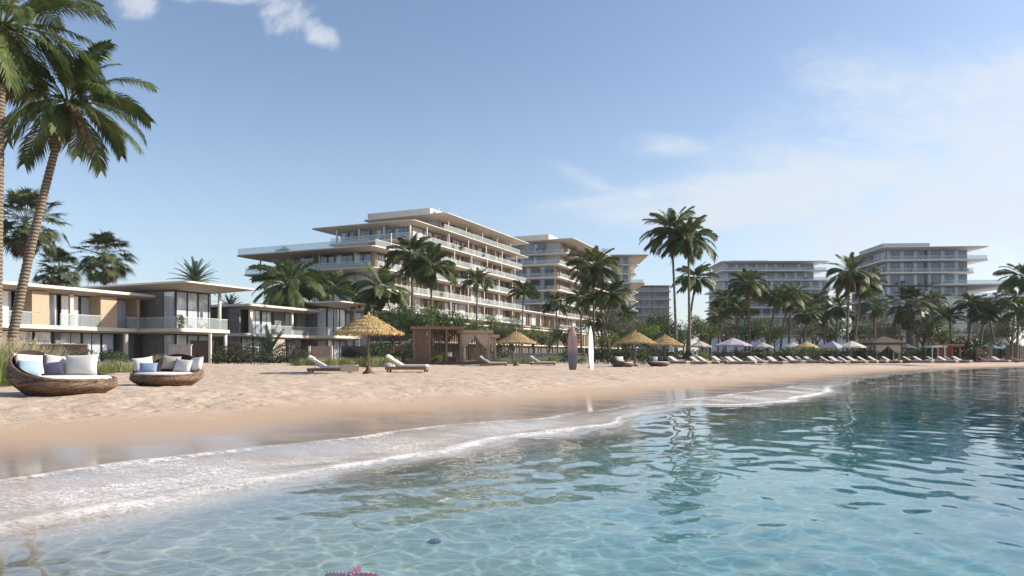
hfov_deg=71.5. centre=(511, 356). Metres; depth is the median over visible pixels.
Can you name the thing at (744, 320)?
window
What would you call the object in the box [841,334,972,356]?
beach pavilion
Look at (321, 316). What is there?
window
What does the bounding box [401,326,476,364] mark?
timber pavilion
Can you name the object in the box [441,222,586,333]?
far windows
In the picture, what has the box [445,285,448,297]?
window
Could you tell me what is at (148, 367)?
pillow
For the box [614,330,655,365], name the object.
thatched parasol
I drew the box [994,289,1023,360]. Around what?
coconut palm
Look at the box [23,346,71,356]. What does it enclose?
ornamental grass
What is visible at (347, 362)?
grass
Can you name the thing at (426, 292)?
window
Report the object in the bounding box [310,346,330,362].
garden wall
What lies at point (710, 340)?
leafy tree
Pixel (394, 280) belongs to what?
window
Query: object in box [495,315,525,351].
leafy tree
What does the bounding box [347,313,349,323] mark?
window
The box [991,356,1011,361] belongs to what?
sun lounger
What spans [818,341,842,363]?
canvas parasol
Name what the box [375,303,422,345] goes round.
leafy tree
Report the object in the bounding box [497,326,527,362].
leafy tree
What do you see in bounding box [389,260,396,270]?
window
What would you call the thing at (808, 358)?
sun lounger
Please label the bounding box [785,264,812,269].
far windows
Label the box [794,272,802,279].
window
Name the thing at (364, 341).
window
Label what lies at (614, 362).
nest daybed
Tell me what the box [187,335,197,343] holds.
window
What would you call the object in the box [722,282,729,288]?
window
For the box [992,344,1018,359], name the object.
shrub
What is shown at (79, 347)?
garden wall
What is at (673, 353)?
shrub
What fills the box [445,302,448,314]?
window
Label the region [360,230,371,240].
window
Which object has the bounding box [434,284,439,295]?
window
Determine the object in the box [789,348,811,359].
shrub
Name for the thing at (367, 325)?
thatched parasol
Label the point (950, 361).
sun lounger
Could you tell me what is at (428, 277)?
coconut palm
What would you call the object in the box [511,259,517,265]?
window
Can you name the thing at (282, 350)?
hedge
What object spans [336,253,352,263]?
window
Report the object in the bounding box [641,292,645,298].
window
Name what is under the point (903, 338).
window
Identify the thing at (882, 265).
window
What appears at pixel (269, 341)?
date palm
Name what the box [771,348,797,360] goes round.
shrub
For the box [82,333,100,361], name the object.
window
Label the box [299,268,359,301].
coconut palm
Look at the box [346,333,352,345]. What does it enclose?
window
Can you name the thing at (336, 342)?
window
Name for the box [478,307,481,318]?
window
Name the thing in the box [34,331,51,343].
window
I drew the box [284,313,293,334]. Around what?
window
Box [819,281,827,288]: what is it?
window
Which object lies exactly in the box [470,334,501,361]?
draped cabana
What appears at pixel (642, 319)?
leafy tree
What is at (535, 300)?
window
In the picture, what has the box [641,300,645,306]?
window
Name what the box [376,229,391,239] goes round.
window
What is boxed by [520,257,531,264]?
window
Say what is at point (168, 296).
window
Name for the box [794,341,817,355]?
canvas parasol
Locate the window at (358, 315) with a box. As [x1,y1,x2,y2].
[356,312,373,318]
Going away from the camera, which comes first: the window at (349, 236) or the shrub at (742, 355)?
the shrub at (742, 355)
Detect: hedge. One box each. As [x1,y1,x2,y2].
[211,354,298,363]
[213,341,263,362]
[274,343,308,362]
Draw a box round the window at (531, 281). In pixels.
[526,280,538,289]
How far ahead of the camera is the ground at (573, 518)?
7.36 m
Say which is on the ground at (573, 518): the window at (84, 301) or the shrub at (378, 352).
the shrub at (378, 352)
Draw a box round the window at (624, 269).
[620,266,627,272]
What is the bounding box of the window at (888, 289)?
[886,287,898,296]
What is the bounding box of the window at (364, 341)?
[355,333,372,345]
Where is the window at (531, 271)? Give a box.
[526,267,538,277]
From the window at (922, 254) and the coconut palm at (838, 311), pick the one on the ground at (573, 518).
the coconut palm at (838, 311)
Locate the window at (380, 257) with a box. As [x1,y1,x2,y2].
[377,253,384,266]
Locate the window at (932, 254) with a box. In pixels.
[929,251,938,258]
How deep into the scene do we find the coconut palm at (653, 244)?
81.71 m
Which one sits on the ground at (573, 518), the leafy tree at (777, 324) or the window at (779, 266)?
the leafy tree at (777, 324)
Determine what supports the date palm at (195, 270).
on the ground at (573, 518)
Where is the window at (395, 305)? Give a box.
[390,295,397,309]
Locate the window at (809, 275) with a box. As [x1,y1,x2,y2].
[804,272,812,279]
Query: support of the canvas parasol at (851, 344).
on the ground at (573, 518)
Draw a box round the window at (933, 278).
[929,274,938,284]
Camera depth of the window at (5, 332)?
60.82 m
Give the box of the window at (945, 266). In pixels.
[941,262,952,271]
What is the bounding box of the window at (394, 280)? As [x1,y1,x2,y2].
[390,278,397,289]
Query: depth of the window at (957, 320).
217.62 m
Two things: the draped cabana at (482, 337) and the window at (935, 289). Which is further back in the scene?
the window at (935, 289)
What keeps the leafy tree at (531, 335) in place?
on the ground at (573, 518)
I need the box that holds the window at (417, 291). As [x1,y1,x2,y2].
[415,280,419,293]
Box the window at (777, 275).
[774,272,783,279]
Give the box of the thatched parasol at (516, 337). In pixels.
[496,330,536,365]
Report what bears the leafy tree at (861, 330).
on the ground at (573, 518)
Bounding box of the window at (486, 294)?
[485,293,488,303]
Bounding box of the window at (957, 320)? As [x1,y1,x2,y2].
[955,311,967,321]
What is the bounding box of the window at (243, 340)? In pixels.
[241,338,252,360]
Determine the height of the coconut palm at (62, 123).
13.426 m
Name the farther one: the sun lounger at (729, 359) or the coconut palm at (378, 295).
the coconut palm at (378, 295)
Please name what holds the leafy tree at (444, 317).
on the ground at (573, 518)
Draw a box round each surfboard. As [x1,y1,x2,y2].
[567,325,577,369]
[588,326,593,369]
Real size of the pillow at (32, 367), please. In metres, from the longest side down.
0.460 x 0.378 x 0.200 m
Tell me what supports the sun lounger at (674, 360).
on the ground at (573, 518)
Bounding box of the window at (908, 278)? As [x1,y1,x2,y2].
[900,275,911,284]
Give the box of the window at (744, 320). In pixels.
[742,318,747,325]
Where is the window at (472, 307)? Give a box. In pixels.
[471,306,473,317]
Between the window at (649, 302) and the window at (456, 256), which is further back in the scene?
the window at (649, 302)
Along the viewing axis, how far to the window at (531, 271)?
213.47 m
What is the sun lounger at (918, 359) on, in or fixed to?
on the ground at (573, 518)
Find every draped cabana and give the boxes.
[455,330,492,364]
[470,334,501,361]
[862,336,910,362]
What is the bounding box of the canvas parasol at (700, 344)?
[689,341,711,352]
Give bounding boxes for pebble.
[428,539,440,543]
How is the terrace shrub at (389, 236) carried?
on the apartment building at (357, 247)
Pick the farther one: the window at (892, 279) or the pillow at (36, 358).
the window at (892, 279)
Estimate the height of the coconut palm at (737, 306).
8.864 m
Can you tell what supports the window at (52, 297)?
in the beach villa at (134, 320)
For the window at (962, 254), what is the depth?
218.42 m
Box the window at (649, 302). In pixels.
[647,300,651,306]
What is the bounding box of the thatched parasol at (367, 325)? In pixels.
[332,312,404,373]
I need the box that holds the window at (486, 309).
[485,308,488,319]
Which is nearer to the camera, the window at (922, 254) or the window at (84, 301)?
the window at (84, 301)
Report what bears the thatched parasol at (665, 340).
on the ground at (573, 518)
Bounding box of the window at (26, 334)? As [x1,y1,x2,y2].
[18,331,32,343]
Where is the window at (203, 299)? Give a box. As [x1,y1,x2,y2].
[198,293,208,328]
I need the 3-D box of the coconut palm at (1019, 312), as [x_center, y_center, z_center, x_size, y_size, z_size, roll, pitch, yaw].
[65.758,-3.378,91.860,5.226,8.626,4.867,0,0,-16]
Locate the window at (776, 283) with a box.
[771,282,778,288]
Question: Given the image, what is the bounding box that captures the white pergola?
[924,346,946,362]
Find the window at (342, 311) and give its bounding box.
[340,309,345,335]
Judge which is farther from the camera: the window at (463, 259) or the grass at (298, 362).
the window at (463, 259)
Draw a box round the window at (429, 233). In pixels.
[425,231,432,241]
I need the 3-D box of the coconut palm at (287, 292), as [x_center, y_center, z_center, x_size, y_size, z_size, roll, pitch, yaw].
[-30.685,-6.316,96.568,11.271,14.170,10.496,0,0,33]
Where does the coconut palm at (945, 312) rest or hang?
on the ground at (573, 518)
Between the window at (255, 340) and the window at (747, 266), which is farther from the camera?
the window at (747, 266)
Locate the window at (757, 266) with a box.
[755,264,763,269]
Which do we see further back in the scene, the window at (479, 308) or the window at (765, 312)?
the window at (765, 312)
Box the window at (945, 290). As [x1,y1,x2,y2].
[941,287,952,296]
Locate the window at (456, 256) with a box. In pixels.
[452,254,457,264]
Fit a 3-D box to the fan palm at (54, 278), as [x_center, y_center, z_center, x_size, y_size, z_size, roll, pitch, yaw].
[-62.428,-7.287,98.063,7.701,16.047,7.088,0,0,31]
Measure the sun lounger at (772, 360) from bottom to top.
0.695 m
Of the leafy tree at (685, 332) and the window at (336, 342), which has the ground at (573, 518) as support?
the leafy tree at (685, 332)
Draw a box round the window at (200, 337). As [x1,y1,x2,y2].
[198,335,207,339]
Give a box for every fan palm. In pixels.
[3,186,75,262]
[31,245,84,286]
[70,228,137,284]
[882,285,941,359]
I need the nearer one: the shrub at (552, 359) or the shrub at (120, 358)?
the shrub at (120, 358)
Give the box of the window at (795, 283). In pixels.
[790,281,798,288]
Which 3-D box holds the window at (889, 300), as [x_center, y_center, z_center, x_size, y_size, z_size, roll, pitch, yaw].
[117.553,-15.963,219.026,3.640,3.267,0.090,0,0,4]
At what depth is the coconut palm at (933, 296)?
109.57 m
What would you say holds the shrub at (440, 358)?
on the ground at (573, 518)
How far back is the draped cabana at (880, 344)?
83.93 m
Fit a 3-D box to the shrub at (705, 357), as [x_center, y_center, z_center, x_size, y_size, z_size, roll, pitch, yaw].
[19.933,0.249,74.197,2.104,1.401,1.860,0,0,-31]
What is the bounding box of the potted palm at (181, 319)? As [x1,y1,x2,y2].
[174,314,187,327]
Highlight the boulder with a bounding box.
[382,363,395,366]
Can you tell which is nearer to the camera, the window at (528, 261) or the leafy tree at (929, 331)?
the leafy tree at (929, 331)
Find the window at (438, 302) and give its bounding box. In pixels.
[434,301,439,311]
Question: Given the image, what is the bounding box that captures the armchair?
[198,320,207,328]
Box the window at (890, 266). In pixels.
[886,262,898,271]
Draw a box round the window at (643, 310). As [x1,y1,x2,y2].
[641,308,645,314]
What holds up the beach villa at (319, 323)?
on the ground at (573, 518)
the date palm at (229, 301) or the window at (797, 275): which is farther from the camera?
the window at (797, 275)
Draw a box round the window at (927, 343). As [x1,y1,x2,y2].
[918,337,931,349]
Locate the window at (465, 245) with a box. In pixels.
[462,242,467,252]
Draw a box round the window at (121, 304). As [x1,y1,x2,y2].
[117,299,125,327]
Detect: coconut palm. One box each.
[0,0,116,339]
[0,36,158,349]
[247,256,327,313]
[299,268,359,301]
[348,262,419,342]
[380,232,439,343]
[405,243,458,322]
[457,266,496,359]
[505,279,541,352]
[540,291,569,352]
[564,288,592,352]
[565,245,625,351]
[580,289,617,344]
[588,279,631,361]
[610,303,638,360]
[638,205,705,352]
[651,214,718,361]
[670,262,718,360]
[705,306,735,355]
[708,289,735,351]
[718,296,759,360]
[725,268,770,360]
[758,281,799,351]
[767,288,806,360]
[773,282,812,359]
[791,302,821,342]
[801,290,831,359]
[808,303,841,360]
[819,295,856,350]
[821,252,881,360]
[834,268,887,358]
[856,293,893,338]
[914,290,952,359]
[932,305,967,359]
[952,293,991,359]
[966,296,1004,357]
[967,303,1001,345]
[992,263,1023,296]
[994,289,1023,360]
[997,297,1023,360]
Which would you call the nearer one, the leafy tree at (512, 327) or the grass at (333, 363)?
the grass at (333, 363)
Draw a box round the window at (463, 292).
[461,288,465,300]
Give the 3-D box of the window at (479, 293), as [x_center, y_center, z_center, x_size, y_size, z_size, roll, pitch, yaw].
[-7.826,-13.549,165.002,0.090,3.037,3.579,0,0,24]
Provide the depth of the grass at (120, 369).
32.67 m
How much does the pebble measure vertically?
0.040 m
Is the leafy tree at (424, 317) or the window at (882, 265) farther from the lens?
the window at (882, 265)
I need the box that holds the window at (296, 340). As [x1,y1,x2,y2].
[295,339,300,358]
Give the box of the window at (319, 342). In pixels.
[317,340,326,345]
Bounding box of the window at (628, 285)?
[620,284,629,288]
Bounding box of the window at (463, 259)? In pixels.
[461,257,465,266]
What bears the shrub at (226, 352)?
on the ground at (573, 518)
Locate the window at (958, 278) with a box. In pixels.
[954,274,966,283]
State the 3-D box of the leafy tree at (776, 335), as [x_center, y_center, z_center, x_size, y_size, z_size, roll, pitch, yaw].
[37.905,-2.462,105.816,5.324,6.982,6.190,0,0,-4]
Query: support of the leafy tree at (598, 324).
on the ground at (573, 518)
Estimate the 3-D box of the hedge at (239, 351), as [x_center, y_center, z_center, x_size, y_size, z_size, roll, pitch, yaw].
[-24.346,-0.341,63.241,4.414,2.044,1.115,0,0,-36]
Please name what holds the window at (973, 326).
in the apartment building at (900, 259)
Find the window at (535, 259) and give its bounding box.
[533,256,543,263]
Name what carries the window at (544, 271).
in the apartment building at (548, 268)
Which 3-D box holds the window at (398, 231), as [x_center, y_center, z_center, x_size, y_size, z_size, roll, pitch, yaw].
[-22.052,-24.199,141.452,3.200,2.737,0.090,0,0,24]
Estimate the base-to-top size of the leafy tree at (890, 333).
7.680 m
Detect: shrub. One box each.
[70,349,100,357]
[98,348,127,362]
[106,352,132,365]
[214,347,238,361]
[227,347,255,357]
[295,349,316,360]
[339,347,363,360]
[362,341,393,361]
[385,231,395,238]
[390,350,409,361]
[403,338,440,358]
[431,355,442,361]
[490,350,511,360]
[546,355,560,361]
[554,349,567,362]
[577,356,586,364]
[578,346,609,362]
[594,347,617,363]
[610,347,640,362]
[629,348,652,364]
[638,348,670,361]
[663,348,681,361]
[676,348,705,361]
[695,352,710,360]
[708,349,730,359]
[725,350,739,358]
[734,349,752,360]
[741,346,761,359]
[746,350,774,360]
[757,349,782,360]
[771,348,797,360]
[774,350,793,360]
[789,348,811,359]
[793,348,822,359]
[805,343,835,359]
[816,348,838,361]
[824,348,856,360]
[837,345,864,360]
[852,348,881,360]
[893,349,913,360]
[905,347,930,362]
[918,348,936,359]
[922,348,955,359]
[942,338,999,360]
[957,338,1004,359]
[987,342,1010,359]
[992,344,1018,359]
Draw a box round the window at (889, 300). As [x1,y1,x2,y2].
[887,299,899,308]
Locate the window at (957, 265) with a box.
[954,262,966,271]
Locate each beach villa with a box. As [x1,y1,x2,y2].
[2,281,254,361]
[211,301,376,360]
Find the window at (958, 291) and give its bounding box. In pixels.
[954,287,966,296]
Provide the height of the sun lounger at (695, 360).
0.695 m
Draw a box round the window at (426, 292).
[423,283,429,294]
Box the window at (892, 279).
[886,275,898,284]
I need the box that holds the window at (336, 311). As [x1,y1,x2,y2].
[334,308,339,335]
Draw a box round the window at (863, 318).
[861,314,865,323]
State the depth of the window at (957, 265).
218.42 m
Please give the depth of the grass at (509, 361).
63.69 m
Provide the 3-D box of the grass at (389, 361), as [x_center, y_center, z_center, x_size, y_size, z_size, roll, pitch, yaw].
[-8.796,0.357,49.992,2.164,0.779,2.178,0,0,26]
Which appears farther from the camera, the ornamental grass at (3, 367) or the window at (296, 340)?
the window at (296, 340)
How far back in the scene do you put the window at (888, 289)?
219.81 m
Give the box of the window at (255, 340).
[253,338,262,360]
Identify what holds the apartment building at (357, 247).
on the ground at (573, 518)
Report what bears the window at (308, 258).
in the apartment building at (357, 247)
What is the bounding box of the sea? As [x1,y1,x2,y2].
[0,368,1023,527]
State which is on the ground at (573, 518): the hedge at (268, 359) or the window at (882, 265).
the hedge at (268, 359)
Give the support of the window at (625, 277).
in the apartment building at (628, 264)
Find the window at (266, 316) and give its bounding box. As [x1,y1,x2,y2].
[261,311,271,333]
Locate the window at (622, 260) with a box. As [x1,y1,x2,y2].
[620,258,627,263]
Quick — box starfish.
[325,563,379,575]
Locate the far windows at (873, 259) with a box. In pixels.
[856,251,992,345]
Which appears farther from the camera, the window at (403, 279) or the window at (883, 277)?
the window at (883, 277)
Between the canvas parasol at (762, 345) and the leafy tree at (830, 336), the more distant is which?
the leafy tree at (830, 336)
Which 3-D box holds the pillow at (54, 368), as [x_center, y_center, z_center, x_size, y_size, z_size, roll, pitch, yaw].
[-9.732,0.272,15.081,0.386,0.327,0.200,-9,-20,-31]
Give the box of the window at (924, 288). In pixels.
[914,287,925,296]
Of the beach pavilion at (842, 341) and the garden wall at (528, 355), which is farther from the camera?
the beach pavilion at (842, 341)
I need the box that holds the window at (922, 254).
[913,251,925,258]
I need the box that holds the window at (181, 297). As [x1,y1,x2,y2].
[176,291,186,327]
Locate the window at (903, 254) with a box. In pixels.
[900,251,911,258]
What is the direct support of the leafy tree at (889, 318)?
on the ground at (573, 518)
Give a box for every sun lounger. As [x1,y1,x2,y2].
[307,355,352,372]
[385,354,428,371]
[479,355,506,365]
[530,356,555,365]
[668,356,690,363]
[689,357,711,363]
[697,356,719,363]
[711,356,728,362]
[724,356,738,363]
[732,356,756,363]
[747,356,767,363]
[766,356,787,363]
[786,356,805,362]
[795,356,816,362]
[803,356,822,362]
[819,356,841,362]
[828,356,849,362]
[846,356,868,362]
[857,356,878,362]
[867,356,888,362]
[881,356,902,362]
[912,356,933,361]
[936,356,958,362]
[951,356,972,361]
[978,356,997,361]
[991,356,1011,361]
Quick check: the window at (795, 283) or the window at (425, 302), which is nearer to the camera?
the window at (425, 302)
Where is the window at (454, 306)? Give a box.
[452,303,457,315]
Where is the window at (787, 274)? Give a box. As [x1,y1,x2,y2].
[785,272,793,279]
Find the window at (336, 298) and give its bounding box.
[334,294,352,301]
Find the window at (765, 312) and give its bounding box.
[760,309,768,315]
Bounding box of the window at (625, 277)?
[620,275,627,281]
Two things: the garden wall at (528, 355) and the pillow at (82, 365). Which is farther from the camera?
the garden wall at (528, 355)
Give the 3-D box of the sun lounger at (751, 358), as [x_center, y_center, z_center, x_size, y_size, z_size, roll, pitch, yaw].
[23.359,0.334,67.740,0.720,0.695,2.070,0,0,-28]
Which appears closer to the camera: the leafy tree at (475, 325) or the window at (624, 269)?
the leafy tree at (475, 325)
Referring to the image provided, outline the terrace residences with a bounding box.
[370,319,621,358]
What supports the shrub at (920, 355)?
on the ground at (573, 518)
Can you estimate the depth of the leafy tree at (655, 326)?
83.99 m
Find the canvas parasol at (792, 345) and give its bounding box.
[781,342,797,357]
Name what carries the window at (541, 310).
in the apartment building at (548, 268)
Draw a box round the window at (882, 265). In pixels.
[880,263,884,272]
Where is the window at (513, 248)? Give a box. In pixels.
[508,245,515,252]
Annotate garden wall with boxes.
[23,344,89,355]
[168,344,192,355]
[189,340,213,362]
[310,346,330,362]
[341,346,412,361]
[482,353,586,361]
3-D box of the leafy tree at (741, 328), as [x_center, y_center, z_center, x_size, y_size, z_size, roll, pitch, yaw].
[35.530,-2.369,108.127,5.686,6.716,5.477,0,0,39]
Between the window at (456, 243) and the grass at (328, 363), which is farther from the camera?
the window at (456, 243)
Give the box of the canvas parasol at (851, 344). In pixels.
[842,341,866,363]
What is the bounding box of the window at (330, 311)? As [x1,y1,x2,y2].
[327,308,333,334]
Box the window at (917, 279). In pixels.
[913,274,925,284]
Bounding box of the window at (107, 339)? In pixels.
[101,333,113,361]
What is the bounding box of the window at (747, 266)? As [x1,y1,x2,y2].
[745,264,753,269]
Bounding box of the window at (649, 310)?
[647,308,651,314]
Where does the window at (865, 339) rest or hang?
in the beach pavilion at (917, 343)
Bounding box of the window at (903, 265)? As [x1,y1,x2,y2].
[900,262,911,271]
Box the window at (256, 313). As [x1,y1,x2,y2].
[253,310,260,333]
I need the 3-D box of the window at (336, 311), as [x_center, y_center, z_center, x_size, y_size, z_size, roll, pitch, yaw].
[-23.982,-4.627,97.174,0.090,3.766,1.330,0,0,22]
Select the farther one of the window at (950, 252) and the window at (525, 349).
the window at (950, 252)
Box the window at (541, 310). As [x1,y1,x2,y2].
[540,305,553,313]
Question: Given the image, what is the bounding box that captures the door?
[134,334,140,357]
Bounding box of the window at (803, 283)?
[800,281,807,288]
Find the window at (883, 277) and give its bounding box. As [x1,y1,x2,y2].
[880,275,884,285]
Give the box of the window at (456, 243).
[454,240,459,249]
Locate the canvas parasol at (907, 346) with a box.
[902,344,915,349]
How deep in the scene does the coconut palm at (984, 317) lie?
96.17 m
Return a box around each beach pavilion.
[696,335,852,357]
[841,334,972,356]
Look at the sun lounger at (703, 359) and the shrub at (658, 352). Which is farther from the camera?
the shrub at (658, 352)
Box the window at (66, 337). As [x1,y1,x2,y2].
[61,332,80,343]
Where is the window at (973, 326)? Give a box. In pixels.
[971,324,980,333]
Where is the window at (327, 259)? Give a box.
[320,255,334,264]
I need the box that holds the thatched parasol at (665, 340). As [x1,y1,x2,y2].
[647,334,683,356]
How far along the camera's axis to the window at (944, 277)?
218.69 m
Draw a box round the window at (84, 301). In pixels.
[80,296,89,326]
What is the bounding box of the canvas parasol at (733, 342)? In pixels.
[715,338,751,358]
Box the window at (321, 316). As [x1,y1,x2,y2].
[317,308,326,335]
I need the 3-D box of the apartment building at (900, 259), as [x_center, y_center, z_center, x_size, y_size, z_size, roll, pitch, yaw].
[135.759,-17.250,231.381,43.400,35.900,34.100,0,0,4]
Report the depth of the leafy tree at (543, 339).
97.70 m
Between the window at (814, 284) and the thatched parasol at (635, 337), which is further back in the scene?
the window at (814, 284)
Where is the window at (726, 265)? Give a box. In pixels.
[725,264,733,269]
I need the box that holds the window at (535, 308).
[526,305,538,311]
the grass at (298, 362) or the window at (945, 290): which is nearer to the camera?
the grass at (298, 362)
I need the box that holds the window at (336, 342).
[334,340,339,359]
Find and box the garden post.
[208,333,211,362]
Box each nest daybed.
[5,350,117,395]
[129,354,203,386]
[609,356,634,366]
[647,355,669,365]
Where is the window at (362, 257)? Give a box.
[356,252,370,264]
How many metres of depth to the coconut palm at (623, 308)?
99.91 m
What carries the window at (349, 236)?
in the apartment building at (357, 247)
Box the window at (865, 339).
[856,337,867,350]
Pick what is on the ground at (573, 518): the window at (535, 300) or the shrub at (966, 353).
the shrub at (966, 353)
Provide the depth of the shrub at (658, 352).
72.08 m
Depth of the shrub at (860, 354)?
83.57 m
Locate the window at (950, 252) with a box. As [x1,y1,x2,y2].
[941,250,952,258]
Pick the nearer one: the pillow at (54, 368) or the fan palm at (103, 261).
the pillow at (54, 368)
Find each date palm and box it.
[165,257,216,294]
[215,294,241,304]
[237,322,299,361]
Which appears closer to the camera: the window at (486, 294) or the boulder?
the boulder
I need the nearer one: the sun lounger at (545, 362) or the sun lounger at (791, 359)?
the sun lounger at (545, 362)
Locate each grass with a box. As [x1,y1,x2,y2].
[0,335,35,386]
[0,336,36,352]
[0,336,50,384]
[2,341,63,355]
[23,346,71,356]
[97,361,119,373]
[100,359,134,372]
[289,358,312,365]
[307,358,332,365]
[322,356,348,365]
[336,357,365,365]
[356,355,388,366]
[374,356,400,366]
[501,358,518,363]
[518,358,533,363]
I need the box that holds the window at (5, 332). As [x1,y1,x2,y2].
[2,330,7,341]
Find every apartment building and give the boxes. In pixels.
[237,208,592,345]
[508,234,635,346]
[605,254,647,357]
[631,285,670,357]
[704,260,835,334]
[845,243,1020,357]
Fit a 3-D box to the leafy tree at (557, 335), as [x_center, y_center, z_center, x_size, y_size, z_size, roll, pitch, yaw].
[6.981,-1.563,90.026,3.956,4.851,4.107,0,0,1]
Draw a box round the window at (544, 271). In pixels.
[540,266,552,276]
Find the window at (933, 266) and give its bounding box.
[929,262,938,271]
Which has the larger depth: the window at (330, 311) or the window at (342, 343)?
the window at (342, 343)
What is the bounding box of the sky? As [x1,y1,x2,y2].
[1,0,1023,356]
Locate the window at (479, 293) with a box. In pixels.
[478,291,481,302]
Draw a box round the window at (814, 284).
[809,281,817,288]
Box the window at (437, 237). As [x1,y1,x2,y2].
[435,234,441,243]
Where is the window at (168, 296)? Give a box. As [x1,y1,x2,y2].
[163,291,174,327]
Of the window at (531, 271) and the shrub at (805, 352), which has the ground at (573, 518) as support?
the shrub at (805, 352)
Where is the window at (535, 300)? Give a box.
[526,294,538,302]
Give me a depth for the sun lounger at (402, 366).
35.18 m
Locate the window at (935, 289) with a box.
[929,287,938,296]
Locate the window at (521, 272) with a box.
[513,268,523,277]
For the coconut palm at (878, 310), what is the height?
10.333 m
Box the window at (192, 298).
[187,292,197,328]
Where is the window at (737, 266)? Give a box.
[735,264,743,269]
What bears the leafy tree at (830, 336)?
on the ground at (573, 518)
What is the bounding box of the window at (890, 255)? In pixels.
[886,251,898,259]
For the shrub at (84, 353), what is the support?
on the ground at (573, 518)
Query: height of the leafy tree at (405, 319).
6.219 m
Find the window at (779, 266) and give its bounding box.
[774,264,783,269]
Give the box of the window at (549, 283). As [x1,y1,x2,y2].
[540,279,553,289]
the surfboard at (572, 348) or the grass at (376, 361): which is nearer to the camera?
the surfboard at (572, 348)
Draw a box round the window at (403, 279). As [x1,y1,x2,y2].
[402,277,408,289]
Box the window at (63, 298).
[60,294,78,325]
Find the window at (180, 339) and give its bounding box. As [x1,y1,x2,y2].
[176,334,186,343]
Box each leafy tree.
[372,305,420,355]
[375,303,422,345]
[393,303,445,336]
[424,306,470,355]
[450,311,487,359]
[482,314,519,352]
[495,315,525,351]
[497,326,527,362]
[522,325,547,352]
[534,328,559,352]
[552,325,581,352]
[578,307,620,337]
[593,330,620,362]
[599,308,637,349]
[612,329,638,361]
[619,307,649,358]
[633,322,662,355]
[641,331,664,350]
[643,312,685,349]
[644,309,678,351]
[666,330,687,348]
[677,322,693,346]
[682,315,726,352]
[691,309,729,360]
[710,318,742,355]
[725,320,763,360]
[746,316,787,348]
[756,315,796,348]
[781,316,820,349]
[798,312,834,353]
[804,320,845,348]
[838,318,870,351]
[862,314,897,339]
[866,316,905,347]
[901,315,946,359]
[914,314,953,344]
[924,325,963,357]
[961,320,1007,345]
[980,323,1010,357]
[992,316,1023,343]
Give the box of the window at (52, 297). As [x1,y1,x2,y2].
[49,293,57,324]
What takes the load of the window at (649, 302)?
in the apartment building at (650, 299)
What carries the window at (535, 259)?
in the apartment building at (548, 268)
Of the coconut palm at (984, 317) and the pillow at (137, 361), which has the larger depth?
the coconut palm at (984, 317)
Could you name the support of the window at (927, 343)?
in the beach pavilion at (917, 343)
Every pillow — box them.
[12,353,43,373]
[16,359,42,375]
[43,361,64,374]
[44,354,65,371]
[64,354,98,374]
[132,356,152,371]
[138,363,157,372]
[161,355,180,368]
[172,359,192,371]
[189,356,203,371]
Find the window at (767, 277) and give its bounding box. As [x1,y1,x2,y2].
[765,272,773,279]
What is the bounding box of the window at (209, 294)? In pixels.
[209,294,210,328]
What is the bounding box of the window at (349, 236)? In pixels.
[341,232,353,242]
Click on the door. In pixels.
(137, 337)
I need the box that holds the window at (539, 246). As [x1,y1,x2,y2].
[533,243,545,253]
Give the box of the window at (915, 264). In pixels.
[913,262,925,271]
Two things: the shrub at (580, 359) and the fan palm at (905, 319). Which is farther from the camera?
the fan palm at (905, 319)
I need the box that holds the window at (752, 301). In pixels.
[751,300,759,306]
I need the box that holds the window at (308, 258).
[300,256,312,266]
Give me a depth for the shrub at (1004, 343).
103.68 m
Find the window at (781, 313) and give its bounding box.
[780,309,788,315]
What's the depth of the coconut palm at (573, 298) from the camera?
111.69 m
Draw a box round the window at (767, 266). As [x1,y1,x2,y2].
[765,264,773,269]
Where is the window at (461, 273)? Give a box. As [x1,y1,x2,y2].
[460,272,464,281]
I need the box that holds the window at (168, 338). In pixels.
[163,334,174,355]
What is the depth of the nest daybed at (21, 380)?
14.20 m
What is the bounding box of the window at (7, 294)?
[2,290,11,323]
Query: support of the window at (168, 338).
in the beach villa at (134, 320)
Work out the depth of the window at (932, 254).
218.96 m
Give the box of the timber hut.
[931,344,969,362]
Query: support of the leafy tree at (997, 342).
on the ground at (573, 518)
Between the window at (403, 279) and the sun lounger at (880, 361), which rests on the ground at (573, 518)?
the sun lounger at (880, 361)
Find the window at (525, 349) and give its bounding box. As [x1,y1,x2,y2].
[523,347,528,352]
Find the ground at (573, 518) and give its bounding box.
[0,358,1023,575]
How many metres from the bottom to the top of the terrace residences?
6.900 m
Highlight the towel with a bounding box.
[340,365,358,371]
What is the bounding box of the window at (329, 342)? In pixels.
[327,340,333,356]
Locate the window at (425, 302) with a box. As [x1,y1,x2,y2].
[423,299,429,310]
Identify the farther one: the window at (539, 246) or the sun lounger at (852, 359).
the window at (539, 246)
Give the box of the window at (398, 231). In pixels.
[394,227,407,237]
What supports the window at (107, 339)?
in the beach villa at (134, 320)
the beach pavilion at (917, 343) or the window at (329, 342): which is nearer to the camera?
the window at (329, 342)
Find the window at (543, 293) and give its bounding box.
[540,292,549,302]
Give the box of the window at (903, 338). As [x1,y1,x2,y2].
[902,337,915,355]
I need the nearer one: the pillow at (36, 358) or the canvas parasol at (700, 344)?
the pillow at (36, 358)
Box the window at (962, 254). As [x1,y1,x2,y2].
[954,250,966,258]
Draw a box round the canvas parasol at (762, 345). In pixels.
[752,342,773,350]
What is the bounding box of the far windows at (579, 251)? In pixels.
[561,251,606,332]
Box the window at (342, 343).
[340,340,345,358]
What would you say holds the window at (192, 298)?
in the beach villa at (134, 320)
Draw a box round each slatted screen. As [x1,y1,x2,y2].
[976,346,991,361]
[1005,346,1015,360]
[1019,346,1023,359]
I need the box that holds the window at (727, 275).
[725,273,733,279]
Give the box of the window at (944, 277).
[941,274,952,283]
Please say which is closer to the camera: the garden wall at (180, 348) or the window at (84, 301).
the garden wall at (180, 348)
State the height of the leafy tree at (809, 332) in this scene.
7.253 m

